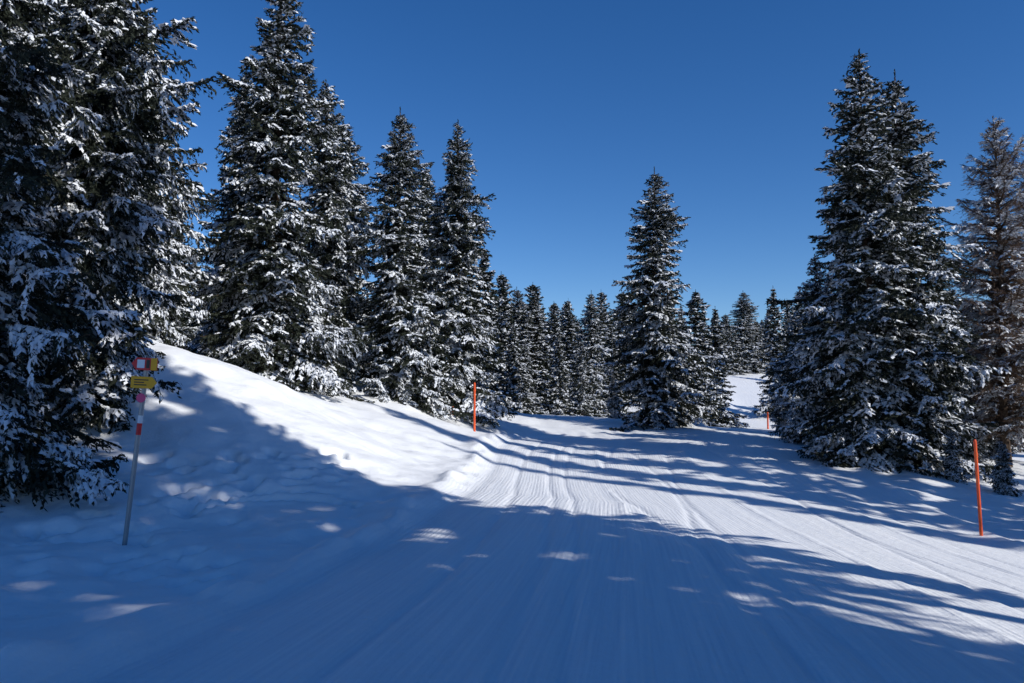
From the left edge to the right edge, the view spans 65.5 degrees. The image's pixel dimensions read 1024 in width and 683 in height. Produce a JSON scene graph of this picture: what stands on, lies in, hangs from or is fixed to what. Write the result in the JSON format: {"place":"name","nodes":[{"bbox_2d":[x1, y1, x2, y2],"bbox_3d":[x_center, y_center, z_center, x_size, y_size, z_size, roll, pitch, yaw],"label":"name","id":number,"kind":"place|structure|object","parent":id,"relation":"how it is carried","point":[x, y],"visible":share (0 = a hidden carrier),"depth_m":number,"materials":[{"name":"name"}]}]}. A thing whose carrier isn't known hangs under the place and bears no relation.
{"place":"outdoors","nodes":[
{"label":"outdoors","id":0,"kind":"place"},
{"bbox_2d":[0,338,1023,682],"bbox_3d":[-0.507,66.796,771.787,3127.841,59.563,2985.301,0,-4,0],"label":"snow ground","id":1,"kind":"structure","parent":0,"point":[280,532],"depth_m":9.14,"materials":[{"name":"white snow"}]},
{"bbox_2d":[0,0,143,511],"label":"spruce tree","id":2,"kind":"object","parent":1,"relation":"on","point":[28,57],"visible":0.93,"depth_m":10.67,"materials":[{"name":"green plant"}]},
{"bbox_2d":[6,15,179,357],"bbox_3d":[-10.630,-5.894,18.006,5.115,13.546,6.331,0,-4,1],"label":"spruce tree","id":3,"kind":"object","parent":1,"relation":"on","point":[118,302],"visible":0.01,"depth_m":19.23,"materials":[{"name":"green plant"}]},
{"bbox_2d":[0,0,222,435],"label":"spruce tree","id":4,"kind":"object","parent":1,"relation":"on","point":[105,35],"visible":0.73,"depth_m":13.76,"materials":[{"name":"green plant"}]},
{"bbox_2d":[122,357,157,544],"bbox_3d":[-4.457,1.523,9.501,0.418,2.674,0.098,0,-4,0],"label":"hiking trail signpost","id":5,"kind":"object","parent":1,"relation":"on","point":[145,381],"visible":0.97,"depth_m":9.53,"materials":[{"name":"silver metal"}]},
{"bbox_2d":[120,14,219,347],"bbox_3d":[-10.142,-3.970,22.395,4.099,11.210,3.873,2,-5,-32],"label":"spruce tree","id":6,"kind":"object","parent":1,"relation":"on","point":[173,283],"visible":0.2,"depth_m":22.43,"materials":[{"name":"green plant"}]},
{"bbox_2d":[187,70,270,359],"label":"spruce tree","id":7,"kind":"object","parent":1,"relation":"on","point":[226,197],"visible":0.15,"depth_m":28.01,"materials":[{"name":"green plant"}]},
{"bbox_2d":[182,0,374,403],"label":"spruce tree","id":8,"kind":"object","parent":1,"relation":"on","point":[273,270],"visible":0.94,"depth_m":23.97,"materials":[{"name":"green plant"}]},
{"bbox_2d":[262,80,386,392],"bbox_3d":[-6.985,-3.224,28.418,5.123,12.610,4.840,1,-5,-18],"label":"spruce tree","id":9,"kind":"object","parent":1,"relation":"on","point":[330,198],"visible":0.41,"depth_m":28.02,"materials":[{"name":"green plant"}]},
{"bbox_2d":[318,122,383,383],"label":"spruce tree","id":10,"kind":"object","parent":1,"relation":"on","point":[361,202],"visible":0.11,"depth_m":32.42,"materials":[{"name":"green plant"}]},
{"bbox_2d":[344,107,481,422],"bbox_3d":[-3.654,-2.710,28.465,5.871,11.406,4.609,3,-5,-41],"label":"spruce tree","id":11,"kind":"object","parent":1,"relation":"on","point":[401,359],"visible":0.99,"depth_m":27.75,"materials":[{"name":"green plant"}]},
{"bbox_2d":[379,173,480,371],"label":"spruce tree","id":12,"kind":"object","parent":1,"relation":"on","point":[425,289],"visible":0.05,"depth_m":36.12,"materials":[{"name":"green plant"}]},
{"bbox_2d":[413,119,517,428],"bbox_3d":[-2.136,-2.774,31.432,4.540,12.528,5.617,1,-4,-15],"label":"spruce tree","id":13,"kind":"object","parent":1,"relation":"on","point":[470,350],"visible":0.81,"depth_m":31.22,"materials":[{"name":"green plant"}]},
{"bbox_2d":[473,382,475,431],"bbox_3d":[-1.313,2.499,27.893,0.084,2.127,0.084,0,-4,0],"label":"piste marker pole","id":14,"kind":"object","parent":1,"relation":"on","point":[474,414],"visible":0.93,"depth_m":27.88,"materials":[{"name":"orange plastic"}]},
{"bbox_2d":[447,235,505,406],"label":"spruce tree","id":15,"kind":"object","parent":1,"relation":"on","point":[493,363],"visible":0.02,"depth_m":38.40,"materials":[{"name":"green plant"}]},
{"bbox_2d":[474,247,523,411],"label":"spruce tree","id":16,"kind":"object","parent":1,"relation":"on","point":[487,309],"visible":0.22,"depth_m":41.01,"materials":[{"name":"green plant"}]},
{"bbox_2d":[488,274,543,414],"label":"spruce tree","id":17,"kind":"object","parent":1,"relation":"on","point":[505,307],"visible":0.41,"depth_m":45.78,"materials":[{"name":"green plant"}]},
{"bbox_2d":[501,326,537,412],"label":"spruce tree","id":18,"kind":"object","parent":1,"relation":"on","point":[515,381],"visible":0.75,"depth_m":43.78,"materials":[{"name":"green plant"}]},
{"bbox_2d":[505,287,552,408],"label":"spruce tree","id":19,"kind":"object","parent":1,"relation":"on","point":[521,319],"visible":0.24,"depth_m":52.85,"materials":[{"name":"green plant"}]},
{"bbox_2d":[519,343,549,413],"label":"spruce tree","id":20,"kind":"object","parent":1,"relation":"on","point":[525,355],"visible":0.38,"depth_m":46.91,"materials":[{"name":"green plant"}]},
{"bbox_2d":[523,297,565,414],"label":"spruce tree","id":21,"kind":"object","parent":1,"relation":"on","point":[539,336],"visible":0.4,"depth_m":53.92,"materials":[{"name":"green plant"}]},
{"bbox_2d":[538,301,576,413],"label":"spruce tree","id":22,"kind":"object","parent":1,"relation":"on","point":[552,328],"visible":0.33,"depth_m":61.77,"materials":[{"name":"green plant"}]},
{"bbox_2d":[542,333,585,415],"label":"spruce tree","id":23,"kind":"object","parent":1,"relation":"on","point":[559,395],"visible":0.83,"depth_m":49.69,"materials":[{"name":"green plant"}]},
{"bbox_2d":[551,310,579,408],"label":"spruce tree","id":24,"kind":"object","parent":1,"relation":"on","point":[570,339],"visible":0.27,"depth_m":69.88,"materials":[{"name":"green plant"}]},
{"bbox_2d":[565,340,607,416],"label":"spruce tree","id":25,"kind":"object","parent":1,"relation":"on","point":[582,399],"visible":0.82,"depth_m":51.61,"materials":[{"name":"green plant"}]},
{"bbox_2d":[567,290,613,417],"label":"spruce tree","id":26,"kind":"object","parent":1,"relation":"on","point":[591,321],"visible":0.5,"depth_m":55.77,"materials":[{"name":"green plant"}]},
{"bbox_2d":[164,197,1023,452],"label":"distant forest","id":27,"kind":"object","parent":1,"relation":"on","point":[613,318],"visible":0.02,"depth_m":75.56,"materials":[{"name":"green plant"}]},
{"bbox_2d":[606,373,625,418],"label":"spruce tree","id":28,"kind":"object","parent":1,"relation":"on","point":[613,400],"visible":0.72,"depth_m":41.72,"materials":[{"name":"green plant"}]},
{"bbox_2d":[601,324,636,416],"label":"spruce tree","id":29,"kind":"object","parent":1,"relation":"on","point":[609,334],"visible":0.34,"depth_m":61.66,"materials":[{"name":"green plant"}]},
{"bbox_2d":[593,168,727,431],"bbox_3d":[7.239,-1.669,38.511,5.820,13.576,7.413,-3,-5,41],"label":"spruce tree","id":30,"kind":"object","parent":1,"relation":"on","point":[654,360],"visible":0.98,"depth_m":37.57,"materials":[{"name":"green plant"}]},
{"bbox_2d":[670,324,712,423],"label":"spruce tree","id":31,"kind":"object","parent":1,"relation":"on","point":[682,330],"visible":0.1,"depth_m":55.60,"materials":[{"name":"green plant"}]},
{"bbox_2d":[678,289,734,427],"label":"spruce tree","id":32,"kind":"object","parent":1,"relation":"on","point":[694,303],"visible":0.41,"depth_m":61.47,"materials":[{"name":"green plant"}]},
{"bbox_2d":[700,309,749,427],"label":"spruce tree","id":33,"kind":"object","parent":1,"relation":"on","point":[716,329],"visible":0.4,"depth_m":65.73,"materials":[{"name":"green plant"}]},
{"bbox_2d":[707,315,752,375],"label":"spruce tree","id":34,"kind":"object","parent":1,"relation":"on","point":[733,356],"visible":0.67,"depth_m":121.57,"materials":[{"name":"green plant"}]},
{"bbox_2d":[730,331,747,371],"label":"spruce tree","id":35,"kind":"object","parent":1,"relation":"on","point":[738,349],"visible":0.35,"depth_m":123.86,"materials":[{"name":"green plant"}]},
{"bbox_2d":[728,293,771,373],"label":"spruce tree","id":36,"kind":"object","parent":1,"relation":"on","point":[745,307],"visible":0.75,"depth_m":125.36,"materials":[{"name":"green plant"}]},
{"bbox_2d":[750,322,770,371],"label":"spruce tree","id":37,"kind":"object","parent":1,"relation":"on","point":[757,338],"visible":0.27,"depth_m":127.93,"materials":[{"name":"green plant"}]},
{"bbox_2d":[767,412,768,428],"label":"piste marker pole","id":38,"kind":"object","parent":1,"relation":"on","point":[767,421],"visible":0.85,"depth_m":65.65,"materials":[{"name":"orange plastic"}]},
{"bbox_2d":[752,285,786,416],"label":"spruce tree","id":39,"kind":"object","parent":1,"relation":"on","point":[776,325],"visible":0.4,"depth_m":75.11,"materials":[{"name":"green plant"}]},
{"bbox_2d":[770,383,785,430],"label":"spruce tree","id":40,"kind":"object","parent":1,"relation":"on","point":[776,429],"visible":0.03,"depth_m":45.91,"materials":[{"name":"green plant"}]},
{"bbox_2d":[762,309,796,409],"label":"spruce tree","id":41,"kind":"object","parent":1,"relation":"on","point":[779,354],"visible":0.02,"depth_m":62.41,"materials":[{"name":"green plant"}]},
{"bbox_2d":[759,293,805,430],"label":"spruce tree","id":42,"kind":"object","parent":1,"relation":"on","point":[782,408],"visible":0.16,"depth_m":43.95,"materials":[{"name":"green plant"}]},
{"bbox_2d":[769,254,838,444],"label":"spruce tree","id":43,"kind":"object","parent":1,"relation":"on","point":[817,290],"visible":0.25,"depth_m":32.83,"materials":[{"name":"green plant"}]},
{"bbox_2d":[824,232,851,338],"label":"spruce tree","id":44,"kind":"object","parent":1,"relation":"on","point":[833,275],"visible":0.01,"depth_m":36.24,"materials":[{"name":"green plant"}]},
{"bbox_2d":[801,272,897,448],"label":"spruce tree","id":45,"kind":"object","parent":1,"relation":"on","point":[804,447],"depth_m":29.67,"materials":[{"name":"green plant"}]},
{"bbox_2d":[762,48,1002,481],"bbox_3d":[11.457,-2.192,25.146,6.975,14.265,5.641,2,-5,-29],"label":"spruce tree","id":46,"kind":"object","parent":1,"relation":"on","point":[857,368],"visible":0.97,"depth_m":24.11,"materials":[{"name":"green plant"}]},
{"bbox_2d":[802,69,1011,475],"bbox_3d":[12.097,-1.941,25.644,7.292,14.166,5.725,0,-4,-12],"label":"spruce tree","id":47,"kind":"object","parent":1,"relation":"on","point":[932,246],"visible":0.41,"depth_m":24.73,"materials":[{"name":"green plant"}]},
{"bbox_2d":[940,429,972,485],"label":"spruce tree","id":48,"kind":"object","parent":1,"relation":"on","point":[953,458],"visible":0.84,"depth_m":23.21,"materials":[{"name":"green plant"}]},
{"bbox_2d":[929,278,991,460],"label":"spruce tree","id":49,"kind":"object","parent":1,"relation":"on","point":[948,296],"visible":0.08,"depth_m":28.46,"materials":[{"name":"green plant"}]},
{"bbox_2d":[950,307,996,463],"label":"spruce tree","id":50,"kind":"object","parent":1,"relation":"on","point":[981,453],"visible":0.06,"depth_m":30.07,"materials":[{"name":"green plant"}]},
{"bbox_2d":[973,439,982,535],"bbox_3d":[9.272,3.100,15.819,0.124,2.299,0.072,0,-4,0],"label":"piste marker pole","id":51,"kind":"object","parent":1,"relation":"on","point":[978,489],"visible":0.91,"depth_m":15.81,"materials":[{"name":"orange plastic"}]},
{"bbox_2d":[936,116,1023,466],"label":"larch tree","id":52,"kind":"object","parent":1,"relation":"on","point":[1005,354],"visible":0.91,"depth_m":29.07,"materials":[{"name":"plant"}]},
{"bbox_2d":[978,455,982,463],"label":"spruce tree","id":53,"kind":"object","parent":1,"relation":"on","point":[979,459],"visible":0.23,"depth_m":25.76,"materials":[{"name":"green plant"}]},
{"bbox_2d":[971,330,1015,455],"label":"spruce tree","id":54,"kind":"object","parent":1,"relation":"on","point":[991,449],"visible":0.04,"depth_m":33.33,"materials":[{"name":"green plant"}]},
{"bbox_2d":[977,162,1023,452],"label":"larch tree","id":55,"kind":"object","parent":1,"relation":"on","point":[1022,249],"visible":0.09,"depth_m":33.60,"materials":[{"name":"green plant"}]},
{"bbox_2d":[986,441,1023,496],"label":"spruce tree","id":56,"kind":"object","parent":1,"relation":"on","point":[1003,475],"visible":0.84,"depth_m":22.18,"materials":[{"name":"green plant"}]},
{"bbox_2d":[126,0,1023,350],"label":"sky","id":57,"kind":"structure","parent":0,"point":[567,109],"materials":[{"name":"blue"}]}
]}

